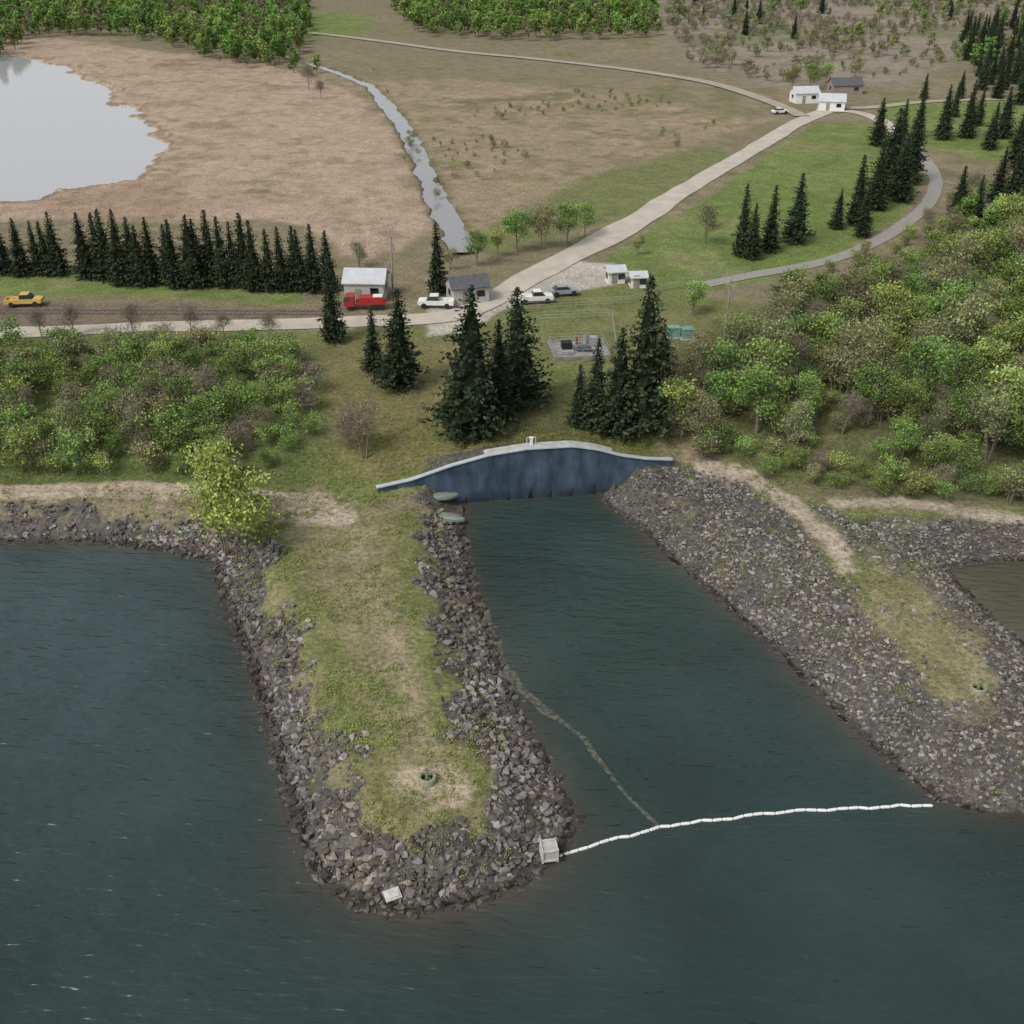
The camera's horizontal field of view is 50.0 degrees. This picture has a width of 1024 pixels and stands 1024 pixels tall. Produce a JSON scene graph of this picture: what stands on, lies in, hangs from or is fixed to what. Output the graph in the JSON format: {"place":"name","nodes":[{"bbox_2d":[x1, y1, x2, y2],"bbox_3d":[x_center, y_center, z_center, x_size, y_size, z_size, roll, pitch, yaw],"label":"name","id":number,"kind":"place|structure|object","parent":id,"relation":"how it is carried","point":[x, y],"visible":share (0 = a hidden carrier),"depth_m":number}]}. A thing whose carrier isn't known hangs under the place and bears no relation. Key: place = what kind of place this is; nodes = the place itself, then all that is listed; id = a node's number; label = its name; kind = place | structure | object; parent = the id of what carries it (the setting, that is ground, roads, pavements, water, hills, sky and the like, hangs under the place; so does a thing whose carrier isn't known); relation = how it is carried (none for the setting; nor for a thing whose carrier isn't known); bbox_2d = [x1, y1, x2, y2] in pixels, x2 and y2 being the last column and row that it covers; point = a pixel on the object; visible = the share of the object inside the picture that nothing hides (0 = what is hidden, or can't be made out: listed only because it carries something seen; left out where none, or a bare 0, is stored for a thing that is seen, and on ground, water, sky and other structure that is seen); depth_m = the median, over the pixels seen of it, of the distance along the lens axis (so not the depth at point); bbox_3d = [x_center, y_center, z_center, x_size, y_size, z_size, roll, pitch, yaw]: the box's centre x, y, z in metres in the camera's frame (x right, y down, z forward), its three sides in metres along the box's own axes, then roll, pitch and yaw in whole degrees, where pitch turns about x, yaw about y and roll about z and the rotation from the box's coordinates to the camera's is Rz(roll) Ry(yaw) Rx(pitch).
{"place":"outdoors","nodes":[
{"label":"outdoors","id":0,"kind":"place"},
{"bbox_2d":[0,53,167,201],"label":"pond water","id":1,"kind":"structure","parent":0,"point":[60,128],"depth_m":277.49},
{"bbox_2d":[245,39,475,252],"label":"creek water","id":2,"kind":"structure","parent":0,"point":[444,215],"depth_m":236.60},
{"bbox_2d":[0,110,832,337],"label":"gravel road","id":3,"kind":"structure","parent":0,"point":[621,229],"depth_m":182.72},
{"bbox_2d":[343,292,386,309],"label":"red flatbed truck","id":4,"kind":"object","parent":3,"relation":"on","point":[376,301],"visible":0.98,"depth_m":162.71},
{"bbox_2d":[417,293,454,308],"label":"white pickup truck","id":5,"kind":"object","parent":3,"relation":"on","point":[436,299],"visible":1,"depth_m":163.48},
{"bbox_2d":[518,288,553,304],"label":"white pickup truck","id":6,"kind":"object","parent":3,"relation":"on","point":[539,294],"visible":0.78,"depth_m":165.35},
{"bbox_2d":[0,0,1023,914],"bbox_3d":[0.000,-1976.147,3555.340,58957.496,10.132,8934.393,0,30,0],"label":"ground","id":7,"kind":"structure","parent":0,"point":[268,148],"depth_m":171.82},
{"bbox_2d":[0,233,14,275],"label":"spruce tree","id":8,"kind":"object","parent":7,"relation":"on","point":[5,261],"visible":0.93,"depth_m":176.80},
{"bbox_2d":[6,217,33,277],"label":"spruce tree","id":9,"kind":"object","parent":7,"relation":"on","point":[20,262],"visible":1,"depth_m":175.54},
{"bbox_2d":[3,291,43,307],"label":"yellow utility truck","id":10,"kind":"object","parent":7,"relation":"on","point":[28,297],"visible":1,"depth_m":164.08},
{"bbox_2d":[25,221,41,275],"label":"spruce tree","id":11,"kind":"object","parent":7,"relation":"on","point":[33,262],"visible":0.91,"depth_m":176.10},
{"bbox_2d":[33,221,54,277],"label":"spruce tree","id":12,"kind":"object","parent":7,"relation":"on","point":[41,253],"visible":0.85,"depth_m":175.72},
{"bbox_2d":[39,212,75,275],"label":"spruce tree","id":13,"kind":"object","parent":7,"relation":"on","point":[55,257],"visible":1,"depth_m":175.65},
{"bbox_2d":[69,212,98,281],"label":"spruce tree","id":14,"kind":"object","parent":7,"relation":"on","point":[83,257],"visible":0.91,"depth_m":174.04},
{"bbox_2d":[84,212,107,282],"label":"spruce tree","id":15,"kind":"object","parent":7,"relation":"on","point":[92,233],"visible":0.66,"depth_m":173.51},
{"bbox_2d":[89,208,113,282],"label":"spruce tree","id":16,"kind":"object","parent":7,"relation":"on","point":[104,264],"visible":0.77,"depth_m":172.93},
{"bbox_2d":[0,498,224,564],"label":"riprap rocks","id":17,"kind":"object","parent":7,"relation":"on","point":[28,520],"visible":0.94,"depth_m":115.80},
{"bbox_2d":[104,208,135,287],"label":"spruce tree","id":18,"kind":"object","parent":7,"relation":"on","point":[116,253],"visible":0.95,"depth_m":170.75},
{"bbox_2d":[118,217,137,285],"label":"spruce tree","id":19,"kind":"object","parent":7,"relation":"on","point":[126,234],"visible":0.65,"depth_m":171.17},
{"bbox_2d":[125,225,154,288],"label":"spruce tree","id":20,"kind":"object","parent":7,"relation":"on","point":[138,269],"visible":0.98,"depth_m":170.91},
{"bbox_2d":[0,337,301,444],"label":"young trees","id":21,"kind":"object","parent":7,"relation":"on","point":[205,377],"visible":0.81,"depth_m":129.42},
{"bbox_2d":[138,217,163,286],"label":"spruce tree","id":22,"kind":"object","parent":7,"relation":"on","point":[152,264],"visible":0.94,"depth_m":171.24},
{"bbox_2d":[0,0,312,67],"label":"distant forest","id":23,"kind":"object","parent":7,"relation":"on","point":[230,19],"visible":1,"depth_m":449.82},
{"bbox_2d":[0,308,326,475],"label":"shrub thicket","id":24,"kind":"object","parent":7,"relation":"on","point":[266,359],"visible":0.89,"depth_m":130.22},
{"bbox_2d":[0,309,336,315],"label":"rail track","id":25,"kind":"structure","parent":7,"relation":"on","point":[243,313],"depth_m":162.56},
{"bbox_2d":[156,219,184,288],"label":"spruce tree","id":26,"kind":"object","parent":7,"relation":"on","point":[169,271],"visible":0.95,"depth_m":170.02},
{"bbox_2d":[173,214,212,290],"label":"spruce tree","id":27,"kind":"object","parent":7,"relation":"on","point":[190,270],"visible":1,"depth_m":169.72},
{"bbox_2d":[196,209,216,286],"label":"spruce tree","id":28,"kind":"object","parent":7,"relation":"on","point":[207,253],"visible":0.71,"depth_m":170.74},
{"bbox_2d":[208,216,238,288],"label":"spruce tree","id":29,"kind":"object","parent":7,"relation":"on","point":[222,272],"visible":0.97,"depth_m":170.23},
{"bbox_2d":[170,436,292,555],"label":"willow tree","id":30,"kind":"object","parent":7,"relation":"on","point":[231,489],"visible":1,"depth_m":107.52},
{"bbox_2d":[224,221,238,286],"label":"spruce tree","id":31,"kind":"object","parent":7,"relation":"on","point":[229,246],"visible":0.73,"depth_m":170.19},
{"bbox_2d":[227,212,248,288],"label":"spruce tree","id":32,"kind":"object","parent":7,"relation":"on","point":[241,249],"visible":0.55,"depth_m":169.55},
{"bbox_2d":[239,220,271,292],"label":"spruce tree","id":33,"kind":"object","parent":7,"relation":"on","point":[254,271],"visible":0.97,"depth_m":168.49},
{"bbox_2d":[192,33,321,72],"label":"marsh edge trees","id":34,"kind":"object","parent":7,"relation":"on","point":[294,56],"visible":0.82,"depth_m":382.42},
{"bbox_2d":[258,228,281,292],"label":"spruce tree","id":35,"kind":"object","parent":7,"relation":"on","point":[267,259],"visible":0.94,"depth_m":168.75},
{"bbox_2d":[271,227,293,292],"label":"spruce tree","id":36,"kind":"object","parent":7,"relation":"on","point":[282,279],"visible":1,"depth_m":168.64},
{"bbox_2d":[281,225,305,291],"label":"spruce tree","id":37,"kind":"object","parent":7,"relation":"on","point":[291,251],"visible":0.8,"depth_m":168.91},
{"bbox_2d":[287,229,307,293],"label":"spruce tree","id":38,"kind":"object","parent":7,"relation":"on","point":[298,275],"visible":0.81,"depth_m":168.79},
{"bbox_2d":[298,224,323,293],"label":"spruce tree","id":39,"kind":"object","parent":7,"relation":"on","point":[313,277],"visible":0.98,"depth_m":168.23},
{"bbox_2d":[134,493,519,879],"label":"weeds","id":40,"kind":"object","parent":7,"relation":"on","point":[384,622],"visible":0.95,"depth_m":91.89},
{"bbox_2d":[315,230,341,294],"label":"spruce tree","id":41,"kind":"object","parent":7,"relation":"on","point":[326,255],"visible":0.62,"depth_m":168.32},
{"bbox_2d":[316,260,351,343],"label":"spruce tree","id":42,"kind":"object","parent":7,"relation":"on","point":[332,331],"visible":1,"depth_m":149.89},
{"bbox_2d":[108,499,585,920],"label":"riprap rocks","id":43,"kind":"object","parent":7,"relation":"on","point":[358,858],"visible":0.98,"depth_m":86.56},
{"bbox_2d":[321,392,393,458],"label":"bare tree","id":44,"kind":"object","parent":7,"relation":"on","point":[363,412],"visible":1,"depth_m":123.38},
{"bbox_2d":[341,267,389,301],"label":"white shed","id":45,"kind":"structure","parent":7,"relation":"on","point":[357,281],"depth_m":165.69},
{"bbox_2d":[356,306,385,374],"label":"spruce tree","id":46,"kind":"object","parent":7,"relation":"on","point":[371,350],"visible":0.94,"depth_m":141.00},
{"bbox_2d":[0,395,787,502],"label":"weeds","id":47,"kind":"object","parent":7,"relation":"on","point":[392,437],"visible":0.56,"depth_m":124.18},
{"bbox_2d":[369,288,430,392],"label":"spruce tree","id":48,"kind":"object","parent":7,"relation":"on","point":[401,369],"visible":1,"depth_m":135.61},
{"bbox_2d":[425,221,449,294],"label":"spruce tree","id":49,"kind":"object","parent":7,"relation":"on","point":[437,283],"visible":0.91,"depth_m":167.45},
{"bbox_2d":[444,273,491,305],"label":"grey shed","id":50,"kind":"structure","parent":7,"relation":"on","point":[457,287],"depth_m":165.16},
{"bbox_2d":[420,285,518,448],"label":"spruce tree","id":51,"kind":"object","parent":7,"relation":"on","point":[472,414],"visible":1,"depth_m":122.42},
{"bbox_2d":[460,226,490,266],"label":"deciduous tree","id":52,"kind":"object","parent":7,"relation":"on","point":[479,239],"visible":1,"depth_m":179.60},
{"bbox_2d":[486,318,520,426],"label":"spruce tree","id":53,"kind":"object","parent":7,"relation":"on","point":[499,374],"visible":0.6,"depth_m":127.19},
{"bbox_2d":[496,205,535,251],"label":"deciduous tree","id":54,"kind":"object","parent":7,"relation":"on","point":[515,217],"visible":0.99,"depth_m":186.24},
{"bbox_2d":[376,444,672,502],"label":"blue dam wall","id":55,"kind":"structure","parent":7,"relation":"on","point":[541,471],"depth_m":121.49},
{"bbox_2d":[489,286,559,412],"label":"spruce tree","id":56,"kind":"object","parent":7,"relation":"on","point":[523,381],"visible":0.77,"depth_m":130.31},
{"bbox_2d":[390,0,663,40],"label":"distant forest","id":57,"kind":"object","parent":7,"relation":"on","point":[550,16],"visible":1,"depth_m":461.70},
{"bbox_2d":[372,68,715,176],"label":"field shrubs","id":58,"kind":"object","parent":7,"relation":"on","point":[491,138],"visible":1,"depth_m":288.59},
{"bbox_2d":[525,202,567,248],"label":"deciduous tree","id":59,"kind":"object","parent":7,"relation":"on","point":[541,223],"visible":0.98,"depth_m":187.11},
{"bbox_2d":[483,440,612,453],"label":"walkway slab","id":60,"kind":"structure","parent":7,"relation":"on","point":[503,448],"depth_m":121.08},
{"bbox_2d":[539,837,558,863],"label":"boom anchor crate","id":61,"kind":"object","parent":7,"relation":"on","point":[548,850],"visible":1,"depth_m":76.92},
{"bbox_2d":[551,199,587,245],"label":"deciduous tree","id":62,"kind":"object","parent":7,"relation":"on","point":[566,211],"visible":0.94,"depth_m":189.82},
{"bbox_2d":[562,364,594,427],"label":"spruce tree","id":63,"kind":"object","parent":7,"relation":"on","point":[577,404],"visible":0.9,"depth_m":127.19},
{"bbox_2d":[548,332,610,360],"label":"pump station pad","id":64,"kind":"object","parent":7,"relation":"on","point":[574,349],"visible":0.99,"depth_m":148.78},
{"bbox_2d":[573,337,608,434],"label":"spruce tree","id":65,"kind":"object","parent":7,"relation":"on","point":[597,384],"visible":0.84,"depth_m":126.02},
{"bbox_2d":[603,264,627,283],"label":"white cabin","id":66,"kind":"object","parent":7,"relation":"on","point":[614,274],"visible":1,"depth_m":173.67},
{"bbox_2d":[587,327,644,443],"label":"spruce tree","id":67,"kind":"object","parent":7,"relation":"on","point":[617,409],"visible":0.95,"depth_m":124.75},
{"bbox_2d":[627,270,648,288],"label":"white cabin","id":68,"kind":"object","parent":7,"relation":"on","point":[637,279],"visible":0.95,"depth_m":171.84},
{"bbox_2d":[613,272,692,439],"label":"spruce tree","id":69,"kind":"object","parent":7,"relation":"on","point":[647,367],"visible":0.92,"depth_m":123.66},
{"bbox_2d":[654,371,698,436],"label":"deciduous tree","id":70,"kind":"object","parent":7,"relation":"on","point":[679,392],"visible":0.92,"depth_m":124.32},
{"bbox_2d":[668,323,724,397],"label":"deciduous tree","id":71,"kind":"object","parent":7,"relation":"on","point":[691,358],"visible":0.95,"depth_m":130.23},
{"bbox_2d":[683,279,709,314],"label":"deciduous tree","id":72,"kind":"object","parent":7,"relation":"on","point":[699,288],"visible":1,"depth_m":159.68},
{"bbox_2d":[682,380,729,442],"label":"deciduous tree","id":73,"kind":"object","parent":7,"relation":"on","point":[701,398],"visible":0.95,"depth_m":123.95},
{"bbox_2d":[695,200,726,242],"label":"deciduous tree","id":74,"kind":"object","parent":7,"relation":"on","point":[709,217],"visible":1,"depth_m":190.33},
{"bbox_2d":[729,183,753,257],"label":"spruce tree","id":75,"kind":"object","parent":7,"relation":"on","point":[740,234],"visible":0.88,"depth_m":184.26},
{"bbox_2d":[742,203,764,259],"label":"spruce tree","id":76,"kind":"object","parent":7,"relation":"on","point":[753,239],"visible":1,"depth_m":183.59},
{"bbox_2d":[758,185,782,252],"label":"spruce tree","id":77,"kind":"object","parent":7,"relation":"on","point":[770,241],"visible":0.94,"depth_m":187.10},
{"bbox_2d":[777,173,816,244],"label":"spruce tree","id":78,"kind":"object","parent":7,"relation":"on","point":[794,233],"visible":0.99,"depth_m":191.60},
{"bbox_2d":[789,86,820,103],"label":"white farmhouse","id":79,"kind":"object","parent":7,"relation":"on","point":[803,94],"visible":0.98,"depth_m":315.12},
{"bbox_2d":[588,440,1023,797],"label":"weeds","id":80,"kind":"object","parent":7,"relation":"on","point":[856,567],"visible":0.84,"depth_m":106.50},
{"bbox_2d":[601,467,1023,808],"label":"riprap rocks","id":81,"kind":"object","parent":7,"relation":"on","point":[996,628],"visible":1,"depth_m":103.06},
{"bbox_2d":[817,93,846,110],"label":"white garage","id":82,"kind":"structure","parent":7,"relation":"on","point":[832,101],"depth_m":304.53},
{"bbox_2d":[826,188,846,230],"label":"spruce tree","id":83,"kind":"object","parent":7,"relation":"on","point":[837,223],"visible":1,"depth_m":200.11},
{"bbox_2d":[662,218,1023,503],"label":"woodland understorey","id":84,"kind":"object","parent":7,"relation":"on","point":[701,441],"visible":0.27,"depth_m":125.72},
{"bbox_2d":[664,0,1023,80],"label":"scrub bushes","id":85,"kind":"object","parent":7,"relation":"on","point":[827,21],"visible":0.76,"depth_m":453.78},
{"bbox_2d":[826,77,864,94],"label":"dark barn","id":86,"kind":"structure","parent":7,"relation":"on","point":[849,85],"depth_m":328.17},
{"bbox_2d":[670,0,1023,61],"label":"scrub trees","id":87,"kind":"object","parent":7,"relation":"on","point":[859,26],"visible":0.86,"depth_m":498.45},
{"bbox_2d":[686,401,1023,501],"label":"bank shrubs","id":88,"kind":"object","parent":7,"relation":"on","point":[890,470],"visible":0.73,"depth_m":120.84},
{"bbox_2d":[844,154,872,224],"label":"spruce tree","id":89,"kind":"object","parent":7,"relation":"on","point":[857,201],"visible":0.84,"depth_m":201.10},
{"bbox_2d":[695,192,1023,473],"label":"deciduous woodland","id":90,"kind":"object","parent":7,"relation":"on","point":[964,262],"visible":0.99,"depth_m":135.36},
{"bbox_2d":[850,187,874,237],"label":"spruce tree","id":91,"kind":"object","parent":7,"relation":"on","point":[862,229],"visible":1,"depth_m":195.57},
{"bbox_2d":[865,97,889,145],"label":"spruce tree","id":92,"kind":"object","parent":7,"relation":"on","point":[877,133],"visible":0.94,"depth_m":262.72},
{"bbox_2d":[864,142,892,211],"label":"spruce tree","id":93,"kind":"object","parent":7,"relation":"on","point":[878,195],"visible":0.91,"depth_m":210.66},
{"bbox_2d":[865,108,914,191],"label":"spruce tree","id":94,"kind":"object","parent":7,"relation":"on","point":[894,138],"visible":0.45,"depth_m":220.87},
{"bbox_2d":[885,136,921,201],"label":"spruce tree","id":95,"kind":"object","parent":7,"relation":"on","point":[902,190],"visible":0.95,"depth_m":216.56},
{"bbox_2d":[900,99,928,183],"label":"spruce tree","id":96,"kind":"object","parent":7,"relation":"on","point":[916,140],"visible":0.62,"depth_m":228.06},
{"bbox_2d":[821,161,1011,271],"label":"roadside shrubs","id":97,"kind":"object","parent":7,"relation":"on","point":[856,253],"visible":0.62,"depth_m":196.26},
{"bbox_2d":[931,84,957,139],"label":"spruce tree","id":98,"kind":"object","parent":7,"relation":"on","point":[944,128],"visible":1,"depth_m":268.52},
{"bbox_2d":[945,165,970,216],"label":"spruce tree","id":99,"kind":"object","parent":7,"relation":"on","point":[961,188],"visible":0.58,"depth_m":207.28},
{"bbox_2d":[955,80,980,138],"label":"spruce tree","id":100,"kind":"object","parent":7,"relation":"on","point":[967,127],"visible":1,"depth_m":270.42},
{"bbox_2d":[946,187,1023,255],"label":"aspen grove","id":101,"kind":"object","parent":7,"relation":"on","point":[990,217],"visible":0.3,"depth_m":191.91},
{"bbox_2d":[956,1,1023,89],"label":"conifer belt","id":102,"kind":"object","parent":7,"relation":"on","point":[994,32],"visible":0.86,"depth_m":387.16},
{"bbox_2d":[980,102,1002,149],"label":"spruce tree","id":103,"kind":"object","parent":7,"relation":"on","point":[991,140],"visible":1,"depth_m":258.66},
{"bbox_2d":[986,147,1010,202],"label":"spruce tree","id":104,"kind":"object","parent":7,"relation":"on","point":[998,184],"visible":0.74,"depth_m":215.08},
{"bbox_2d":[989,60,1007,98],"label":"spruce tree","id":105,"kind":"object","parent":7,"relation":"on","point":[998,91],"visible":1,"depth_m":319.94},
{"bbox_2d":[996,86,1017,138],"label":"spruce tree","id":106,"kind":"object","parent":7,"relation":"on","point":[1006,126],"visible":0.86,"depth_m":270.19},
{"bbox_2d":[997,142,1023,210],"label":"spruce tree","id":107,"kind":"object","parent":7,"relation":"on","point":[1015,183],"visible":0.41,"depth_m":203.79},
{"bbox_2d":[1000,115,1023,168],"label":"spruce tree","id":108,"kind":"object","parent":7,"relation":"on","point":[1017,143],"visible":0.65,"depth_m":241.63},
{"bbox_2d":[0,493,1023,1023],"bbox_3d":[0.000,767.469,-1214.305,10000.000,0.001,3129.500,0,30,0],"label":"lake water","id":109,"kind":"structure","parent":0,"point":[154,869],"depth_m":79.32},
{"bbox_2d":[559,803,932,856],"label":"floating boom","id":110,"kind":"object","parent":109,"relation":"on","point":[739,817],"visible":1,"depth_m":81.09},
{"bbox_2d":[307,32,809,115],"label":"gravel road","id":111,"kind":"structure","parent":0,"point":[794,112],"depth_m":366.67},
{"bbox_2d":[705,152,942,286],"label":"paved driveway","id":112,"kind":"structure","parent":0,"point":[932,195],"depth_m":196.87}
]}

